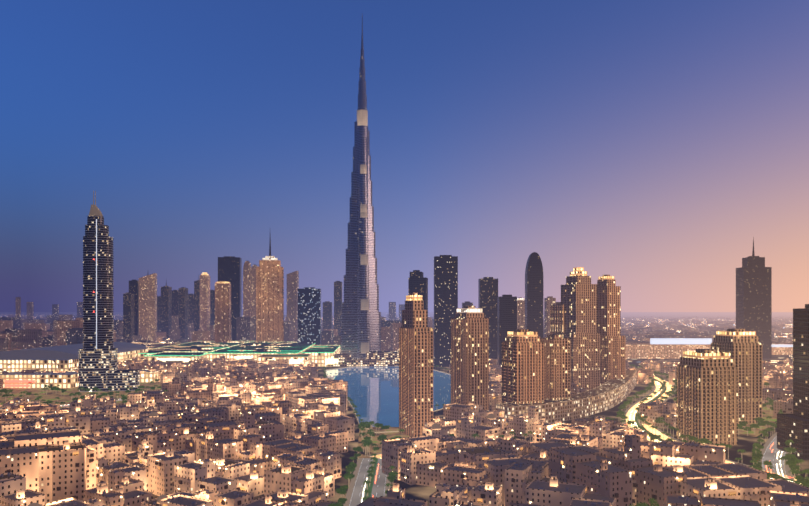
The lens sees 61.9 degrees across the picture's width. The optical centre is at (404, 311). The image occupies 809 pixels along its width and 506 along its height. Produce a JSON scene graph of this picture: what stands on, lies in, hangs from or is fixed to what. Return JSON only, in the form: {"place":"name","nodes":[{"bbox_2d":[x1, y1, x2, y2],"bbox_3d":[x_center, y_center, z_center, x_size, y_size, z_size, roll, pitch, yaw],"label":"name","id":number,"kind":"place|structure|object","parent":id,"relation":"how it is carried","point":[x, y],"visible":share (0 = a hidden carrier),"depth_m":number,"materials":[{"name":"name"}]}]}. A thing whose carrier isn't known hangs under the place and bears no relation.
{"place":"outdoors","nodes":[
{"label":"outdoors","id":0,"kind":"place"},
{"bbox_2d":[60,398,125,406],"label":"buildings","id":1,"kind":"structure","parent":0,"point":[65,405],"depth_m":878.22,"materials":[{"name":"concrete"}]},
{"bbox_2d":[343,458,390,505],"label":"road","id":2,"kind":"structure","parent":0,"point":[378,488],"depth_m":475.97,"materials":[{"name":"grey asphalt"}]},
{"bbox_2d":[363,480,371,495],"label":"palm","id":3,"kind":"object","parent":2,"relation":"on","point":[367,482],"visible":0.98,"depth_m":441.71,"materials":[{"name":"green plant"}]},
{"bbox_2d":[325,366,450,432],"bbox_3d":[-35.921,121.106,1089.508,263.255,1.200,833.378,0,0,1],"label":"lake","id":4,"kind":"structure","parent":0,"point":[373,393],"depth_m":1034.71,"materials":[{"name":"blue liquid"}]},
{"bbox_2d":[0,382,776,457],"bbox_3d":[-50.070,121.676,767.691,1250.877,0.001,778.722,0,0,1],"label":"grass","id":5,"kind":"structure","parent":0,"point":[52,395],"depth_m":918.71,"materials":[{"name":"green plant"}]},
{"bbox_2d":[79,191,139,391],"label":"skyscraper","id":6,"kind":"structure","parent":5,"relation":"on","point":[98,360],"depth_m":1027.12,"materials":[{"name":"black"}]},
{"bbox_2d":[377,434,387,441],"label":"tree","id":7,"kind":"object","parent":5,"relation":"on","point":[381,437],"visible":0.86,"depth_m":597.97,"materials":[{"name":"green plant"}]},
{"bbox_2d":[368,423,635,458],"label":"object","id":8,"kind":"object","parent":5,"relation":"on","point":[378,455],"visible":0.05,"depth_m":572.32,"materials":[{"name":"concrete"}]},
{"bbox_2d":[649,498,658,505],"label":"tree","id":9,"kind":"object","parent":5,"relation":"on","point":[652,500],"visible":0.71,"depth_m":398.97,"materials":[{"name":"green plant"}]},
{"bbox_2d":[711,329,761,423],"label":"apartment tower","id":10,"kind":"structure","parent":5,"relation":"on","point":[743,347],"depth_m":729.89,"materials":[{"name":"grey"}]},
{"bbox_2d":[750,424,758,433],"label":"tree","id":11,"kind":"object","parent":5,"relation":"on","point":[754,426],"visible":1,"depth_m":666.23,"materials":[{"name":"green plant"}]},
{"bbox_2d":[794,475,804,479],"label":"tree","id":12,"kind":"object","parent":5,"relation":"on","point":[798,477],"visible":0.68,"depth_m":462.18,"materials":[{"name":"green plant"}]},
{"bbox_2d":[0,312,808,505],"bbox_3d":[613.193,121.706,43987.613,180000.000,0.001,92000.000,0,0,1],"label":"ground","id":13,"kind":"structure","parent":0,"point":[424,493],"depth_m":852.11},
{"bbox_2d":[0,398,46,420],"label":"old town","id":14,"kind":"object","parent":13,"relation":"on","point":[11,408],"visible":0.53,"depth_m":716.40,"materials":[{"name":"beige"}]},
{"bbox_2d":[0,342,157,387],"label":"shopping mall","id":15,"kind":"structure","parent":13,"relation":"on","point":[51,360],"depth_m":1151.28,"materials":[{"name":"grey concrete"}]},
{"bbox_2d":[0,362,188,388],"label":"low-rise buildings","id":16,"kind":"structure","parent":13,"relation":"on","point":[166,374],"depth_m":1155.42,"materials":[{"name":"beige"}]},
{"bbox_2d":[123,293,133,342],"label":"skyscraper","id":17,"kind":"structure","parent":13,"relation":"on","point":[128,316],"depth_m":2391.12,"materials":[{"name":"grey"}]},
{"bbox_2d":[129,280,138,334],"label":"skyscraper","id":18,"kind":"structure","parent":13,"relation":"on","point":[134,287],"depth_m":2487.77,"materials":[{"name":"grey"}]},
{"bbox_2d":[139,273,156,342],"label":"skyscraper","id":19,"kind":"structure","parent":13,"relation":"on","point":[147,307],"depth_m":2486.83,"materials":[{"name":"grey"}]},
{"bbox_2d":[157,296,160,331],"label":"skyscraper","id":20,"kind":"structure","parent":13,"relation":"on","point":[158,313],"depth_m":3294.21,"materials":[{"name":"grey"}]},
{"bbox_2d":[118,354,211,369],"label":"low-rise buildings","id":21,"kind":"structure","parent":13,"relation":"on","point":[137,363],"depth_m":1265.74,"materials":[{"name":"beige"}]},
{"bbox_2d":[161,282,171,338],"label":"skyscraper","id":22,"kind":"structure","parent":13,"relation":"on","point":[166,308],"depth_m":2987.35,"materials":[{"name":"grey"}]},
{"bbox_2d":[172,290,178,314],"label":"skyscraper","id":23,"kind":"structure","parent":13,"relation":"on","point":[175,302],"depth_m":3187.58,"materials":[{"name":"grey"}]},
{"bbox_2d":[0,378,354,440],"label":"low-rise buildings","id":24,"kind":"structure","parent":13,"relation":"on","point":[293,405],"depth_m":722.20,"materials":[{"name":"beige"}]},
{"bbox_2d":[179,287,187,338],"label":"skyscraper","id":25,"kind":"structure","parent":13,"relation":"on","point":[183,309],"depth_m":2986.22,"materials":[{"name":"grey"}]},
{"bbox_2d":[188,294,193,322],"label":"skyscraper","id":26,"kind":"structure","parent":13,"relation":"on","point":[190,308],"depth_m":3392.42,"materials":[{"name":"grey"}]},
{"bbox_2d":[194,279,199,330],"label":"skyscraper","id":27,"kind":"structure","parent":13,"relation":"on","point":[196,305],"depth_m":3085.66,"materials":[{"name":"grey"}]},
{"bbox_2d":[200,272,209,330],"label":"skyscraper","id":28,"kind":"structure","parent":13,"relation":"on","point":[204,299],"depth_m":2884.40,"materials":[{"name":"brown"}]},
{"bbox_2d":[210,290,214,324],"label":"skyscraper","id":29,"kind":"structure","parent":13,"relation":"on","point":[212,307],"depth_m":3285.45,"materials":[{"name":"grey"}]},
{"bbox_2d":[0,406,426,505],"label":"low-rise buildings","id":30,"kind":"structure","parent":13,"relation":"on","point":[61,459],"depth_m":439.65,"materials":[{"name":"beige concrete"}]},
{"bbox_2d":[215,281,230,341],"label":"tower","id":31,"kind":"structure","parent":13,"relation":"on","point":[222,311],"depth_m":1982.12,"materials":[{"name":"brown concrete"}]},
{"bbox_2d":[218,256,241,340],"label":"skyscraper","id":32,"kind":"structure","parent":13,"relation":"on","point":[230,269],"depth_m":2277.68,"materials":[{"name":"grey glass"}]},
{"bbox_2d":[132,341,339,366],"bbox_3d":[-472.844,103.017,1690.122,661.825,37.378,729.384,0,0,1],"label":"shopping mall","id":33,"kind":"structure","parent":13,"relation":"on","point":[317,355],"depth_m":1477.26,"materials":[{"name":"green"}]},
{"bbox_2d":[243,261,251,316],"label":"skyscraper","id":34,"kind":"structure","parent":13,"relation":"on","point":[247,267],"depth_m":2686.12,"materials":[{"name":"brown"}]},
{"bbox_2d":[186,356,313,372],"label":"low-rise buildings","id":35,"kind":"structure","parent":13,"relation":"on","point":[222,363],"depth_m":1231.91,"materials":[{"name":"beige concrete"}]},
{"bbox_2d":[161,365,347,398],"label":"low-rise buildings","id":36,"kind":"structure","parent":13,"relation":"on","point":[197,378],"depth_m":1011.84,"materials":[{"name":"beige"}]},
{"bbox_2d":[251,264,257,316],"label":"skyscraper","id":37,"kind":"structure","parent":13,"relation":"on","point":[253,291],"depth_m":2685.72,"materials":[{"name":"brown"}]},
{"bbox_2d":[256,237,283,341],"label":"skyscraper","id":38,"kind":"structure","parent":13,"relation":"on","point":[269,298],"depth_m":1931.11,"materials":[{"name":"grey"}]},
{"bbox_2d":[287,271,298,333],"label":"skyscraper","id":39,"kind":"structure","parent":13,"relation":"on","point":[292,293],"depth_m":2578.26,"materials":[{"name":"brown"}]},
{"bbox_2d":[298,287,320,344],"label":"skyscraper","id":40,"kind":"structure","parent":13,"relation":"on","point":[309,315],"depth_m":1825.87,"materials":[{"name":"grey"}]},
{"bbox_2d":[323,301,331,328],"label":"skyscraper","id":41,"kind":"structure","parent":13,"relation":"on","point":[327,314],"depth_m":2982.01,"materials":[{"name":"grey"}]},
{"bbox_2d":[328,502,342,505],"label":"tree","id":42,"kind":"object","parent":13,"relation":"on","point":[338,503],"visible":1,"depth_m":388.35,"materials":[{"name":"green plant"}]},
{"bbox_2d":[334,281,341,335],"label":"skyscraper","id":43,"kind":"structure","parent":13,"relation":"on","point":[337,301],"depth_m":2680.93,"materials":[{"name":"grey"}]},
{"bbox_2d":[336,488,346,497],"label":"tree","id":44,"kind":"object","parent":13,"relation":"on","point":[341,491],"visible":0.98,"depth_m":426.41,"materials":[{"name":"green plant"}]},
{"bbox_2d":[338,498,346,503],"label":"tree","id":45,"kind":"object","parent":13,"relation":"on","point":[342,500],"visible":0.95,"depth_m":411.32,"materials":[{"name":"green plant"}]},
{"bbox_2d":[344,476,351,489],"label":"palm","id":46,"kind":"object","parent":13,"relation":"on","point":[347,477],"visible":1,"depth_m":459.18,"materials":[{"name":"green plant"}]},
{"bbox_2d":[343,473,354,479],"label":"tree","id":47,"kind":"object","parent":13,"relation":"on","point":[347,474],"visible":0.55,"depth_m":467.45,"materials":[{"name":"green plant"}]},
{"bbox_2d":[345,464,355,470],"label":"tree","id":48,"kind":"object","parent":13,"relation":"on","point":[352,466],"visible":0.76,"depth_m":489.23,"materials":[{"name":"green plant"}]},
{"bbox_2d":[353,446,362,458],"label":"tree","id":49,"kind":"object","parent":13,"relation":"on","point":[359,449],"visible":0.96,"depth_m":553.78,"materials":[{"name":"green plant"}]},
{"bbox_2d":[341,15,380,358],"bbox_3d":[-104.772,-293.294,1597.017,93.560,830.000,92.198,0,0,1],"label":"skyscraper","id":50,"kind":"structure","parent":13,"relation":"on","point":[360,325],"depth_m":1597.51,"materials":[{"name":"grey"}]},
{"bbox_2d":[333,351,398,366],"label":"low-rise buildings","id":51,"kind":"structure","parent":13,"relation":"on","point":[382,358],"depth_m":1504.13,"materials":[{"name":"beige concrete"}]},
{"bbox_2d":[387,475,396,486],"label":"tree","id":52,"kind":"object","parent":13,"relation":"on","point":[392,478],"visible":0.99,"depth_m":464.67,"materials":[{"name":"green plant"}]},
{"bbox_2d":[389,471,397,475],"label":"tree","id":53,"kind":"object","parent":13,"relation":"on","point":[394,473],"visible":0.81,"depth_m":473.89,"materials":[{"name":"green plant"}]},
{"bbox_2d":[0,297,792,354],"bbox_3d":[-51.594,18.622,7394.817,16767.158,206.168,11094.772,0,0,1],"label":"city blocks","id":54,"kind":"structure","parent":13,"relation":"on","point":[18,331],"depth_m":2491.94,"materials":[{"name":"grey concrete"}]},
{"bbox_2d":[399,293,432,436],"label":"residential tower","id":55,"kind":"structure","parent":13,"relation":"on","point":[415,373],"depth_m":656.14,"materials":[{"name":"grey"}]},
{"bbox_2d":[408,270,427,326],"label":"skyscraper","id":56,"kind":"structure","parent":13,"relation":"on","point":[417,282],"depth_m":1375.99,"materials":[{"name":"grey"}]},
{"bbox_2d":[434,255,457,366],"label":"skyscraper","id":57,"kind":"structure","parent":13,"relation":"on","point":[445,288],"depth_m":1470.81,"materials":[{"name":"grey"}]},
{"bbox_2d":[462,301,472,307],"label":"skyscraper","id":58,"kind":"structure","parent":13,"relation":"on","point":[467,303],"depth_m":2174.33,"materials":[{"name":"grey"}]},
{"bbox_2d":[451,306,488,409],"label":"residential tower","id":59,"kind":"structure","parent":13,"relation":"on","point":[469,353],"depth_m":762.62,"materials":[{"name":"grey"}]},
{"bbox_2d":[478,277,497,358],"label":"skyscraper","id":60,"kind":"structure","parent":13,"relation":"on","point":[487,294],"depth_m":1472.38,"materials":[{"name":"grey"}]},
{"bbox_2d":[497,295,516,364],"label":"skyscraper","id":61,"kind":"structure","parent":13,"relation":"on","point":[506,313],"depth_m":1274.35,"materials":[{"name":"grey"}]},
{"bbox_2d":[517,297,524,328],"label":"skyscraper","id":62,"kind":"structure","parent":13,"relation":"on","point":[520,312],"depth_m":1672.99,"materials":[{"name":"grey concrete"}]},
{"bbox_2d":[502,329,543,403],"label":"residential tower","id":63,"kind":"structure","parent":13,"relation":"on","point":[522,366],"depth_m":736.54,"materials":[{"name":"grey"}]},
{"bbox_2d":[525,252,542,337],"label":"skyscraper","id":64,"kind":"structure","parent":13,"relation":"on","point":[534,295],"depth_m":1473.12,"materials":[{"name":"grey glass"}]},
{"bbox_2d":[449,358,635,371],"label":"old town","id":65,"kind":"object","parent":13,"relation":"on","point":[493,363],"visible":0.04,"depth_m":1293.78,"materials":[{"name":"beige"}]},
{"bbox_2d":[422,380,676,439],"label":"low-rise buildings","id":66,"kind":"structure","parent":13,"relation":"on","point":[465,420],"depth_m":654.53,"materials":[{"name":"beige concrete"}]},
{"bbox_2d":[544,296,555,337],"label":"skyscraper","id":67,"kind":"structure","parent":13,"relation":"on","point":[549,301],"depth_m":1672.05,"materials":[{"name":"grey"}]},
{"bbox_2d":[540,335,569,399],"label":"residential tower","id":68,"kind":"structure","parent":13,"relation":"on","point":[556,367],"depth_m":765.86,"materials":[{"name":"brown concrete"}]},
{"bbox_2d":[550,302,563,334],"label":"skyscraper","id":69,"kind":"structure","parent":13,"relation":"on","point":[557,318],"depth_m":995.57,"materials":[{"name":"grey"}]},
{"bbox_2d":[495,369,637,422],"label":"curved building","id":70,"kind":"structure","parent":13,"relation":"on","point":[609,394],"depth_m":779.65,"materials":[{"name":"grey concrete"}]},
{"bbox_2d":[489,366,653,384],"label":"buildings","id":71,"kind":"structure","parent":13,"relation":"on","point":[643,375],"depth_m":1129.75,"materials":[{"name":"beige"}]},
{"bbox_2d":[555,267,599,389],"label":"skyscraper","id":72,"kind":"structure","parent":13,"relation":"on","point":[578,295],"depth_m":961.25,"materials":[{"name":"grey"}]},
{"bbox_2d":[382,416,808,505],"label":"low-rise buildings","id":73,"kind":"structure","parent":13,"relation":"on","point":[598,462],"depth_m":421.63,"materials":[{"name":"beige"}]},
{"bbox_2d":[597,275,625,384],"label":"skyscraper","id":74,"kind":"structure","parent":13,"relation":"on","point":[612,353],"depth_m":1001.90,"materials":[{"name":"grey"}]},
{"bbox_2d":[635,502,649,505],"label":"tree","id":75,"kind":"object","parent":13,"relation":"on","point":[643,504],"visible":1,"depth_m":392.62,"materials":[{"name":"green plant"}]},
{"bbox_2d":[649,434,656,440],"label":"tree","id":76,"kind":"object","parent":13,"relation":"on","point":[652,437],"visible":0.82,"depth_m":606.06,"materials":[{"name":"green plant"}]},
{"bbox_2d":[688,436,697,440],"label":"tree","id":77,"kind":"object","parent":13,"relation":"on","point":[692,438],"visible":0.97,"depth_m":606.28,"materials":[{"name":"green plant"}]},
{"bbox_2d":[698,438,708,443],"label":"tree","id":78,"kind":"object","parent":13,"relation":"on","point":[703,440],"visible":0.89,"depth_m":586.19,"materials":[{"name":"green plant"}]},
{"bbox_2d":[677,349,737,444],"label":"apartment tower","id":79,"kind":"structure","parent":13,"relation":"on","point":[707,394],"depth_m":611.87,"materials":[{"name":"grey concrete"}]},
{"bbox_2d":[626,338,792,358],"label":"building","id":80,"kind":"structure","parent":13,"relation":"on","point":[664,348],"depth_m":1733.31,"materials":[{"name":"grey concrete"}]},
{"bbox_2d":[624,376,796,481],"bbox_3d":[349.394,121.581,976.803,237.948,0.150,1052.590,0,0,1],"label":"road","id":81,"kind":"structure","parent":13,"relation":"on","point":[633,410],"depth_m":794.02,"materials":[{"name":"asphalt"}]},
{"bbox_2d":[67,382,792,501],"bbox_3d":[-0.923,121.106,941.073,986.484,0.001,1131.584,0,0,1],"label":"light trails","id":82,"kind":"object","parent":81,"relation":"on","point":[624,424],"visible":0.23,"depth_m":525.70,"materials":[{"name":"white"}]},
{"bbox_2d":[640,358,792,376],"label":"old town","id":83,"kind":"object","parent":13,"relation":"on","point":[662,367],"visible":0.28,"depth_m":1271.27,"materials":[{"name":"beige concrete"}]},
{"bbox_2d":[725,444,731,458],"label":"palm","id":84,"kind":"object","parent":13,"relation":"on","point":[728,446],"visible":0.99,"depth_m":553.76,"materials":[{"name":"green plant"}]},
{"bbox_2d":[669,368,792,388],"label":"old town","id":85,"kind":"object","parent":13,"relation":"on","point":[776,378],"visible":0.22,"depth_m":1042.14,"materials":[{"name":"beige"}]},
{"bbox_2d":[736,237,771,357],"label":"skyscraper","id":86,"kind":"structure","parent":13,"relation":"on","point":[753,293],"depth_m":1757.17,"materials":[{"name":"grey concrete"}]},
{"bbox_2d":[752,453,762,459],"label":"tree","id":87,"kind":"object","parent":13,"relation":"on","point":[756,455],"visible":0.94,"depth_m":523.98,"materials":[{"name":"green plant"}]},
{"bbox_2d":[753,444,763,449],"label":"tree","id":88,"kind":"object","parent":13,"relation":"on","point":[758,447],"visible":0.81,"depth_m":566.34,"materials":[{"name":"green plant"}]},
{"bbox_2d":[762,385,792,416],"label":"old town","id":89,"kind":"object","parent":13,"relation":"on","point":[782,397],"visible":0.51,"depth_m":828.03,"materials":[{"name":"beige"}]},
{"bbox_2d":[784,447,794,453],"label":"tree","id":90,"kind":"object","parent":13,"relation":"on","point":[786,448],"visible":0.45,"depth_m":555.39,"materials":[{"name":"green plant"}]},
{"bbox_2d":[784,454,796,457],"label":"tree","id":91,"kind":"object","parent":13,"relation":"on","point":[791,456],"visible":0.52,"depth_m":522.19,"materials":[{"name":"green plant"}]},
{"bbox_2d":[785,460,796,474],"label":"tree","id":92,"kind":"object","parent":13,"relation":"on","point":[790,462],"visible":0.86,"depth_m":500.15,"materials":[{"name":"green plant"}]},
{"bbox_2d":[777,304,808,457],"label":"high-rise tower","id":93,"kind":"structure","parent":13,"relation":"on","point":[794,426],"depth_m":581.38,"materials":[{"name":"grey"}]},
{"bbox_2d":[794,459,804,474],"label":"palm","id":94,"kind":"object","parent":13,"relation":"on","point":[800,460],"visible":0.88,"depth_m":495.30,"materials":[{"name":"green plant"}]},
{"bbox_2d":[797,478,808,482],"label":"tree","id":95,"kind":"object","parent":13,"relation":"on","point":[801,480],"visible":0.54,"depth_m":453.78,"materials":[{"name":"green plant"}]},
{"bbox_2d":[0,0,808,311],"label":"sky","id":96,"kind":"structure","parent":0,"point":[647,145],"materials":[{"name":"blue"}]},
{"bbox_2d":[758,432,794,481],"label":"road","id":97,"kind":"structure","parent":0,"point":[768,453],"depth_m":560.58,"materials":[{"name":"grey asphalt"}]},
{"bbox_2d":[763,460,771,469],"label":"tree","id":98,"kind":"object","parent":97,"relation":"on","point":[767,463],"visible":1,"depth_m":516.61,"materials":[{"name":"green plant"}]},
{"bbox_2d":[770,473,779,478],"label":"tree","id":99,"kind":"object","parent":97,"relation":"on","point":[774,475],"visible":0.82,"depth_m":475.38,"materials":[{"name":"green plant"}]},
{"bbox_2d":[779,456,788,473],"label":"palm","id":100,"kind":"object","parent":97,"relation":"on","point":[783,458],"visible":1,"depth_m":505.40,"materials":[{"name":"green plant"}]},
{"bbox_2d":[788,469,799,481],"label":"palm","id":101,"kind":"object","parent":97,"relation":"on","point":[793,471],"visible":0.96,"depth_m":465.31,"materials":[{"name":"green plant"}]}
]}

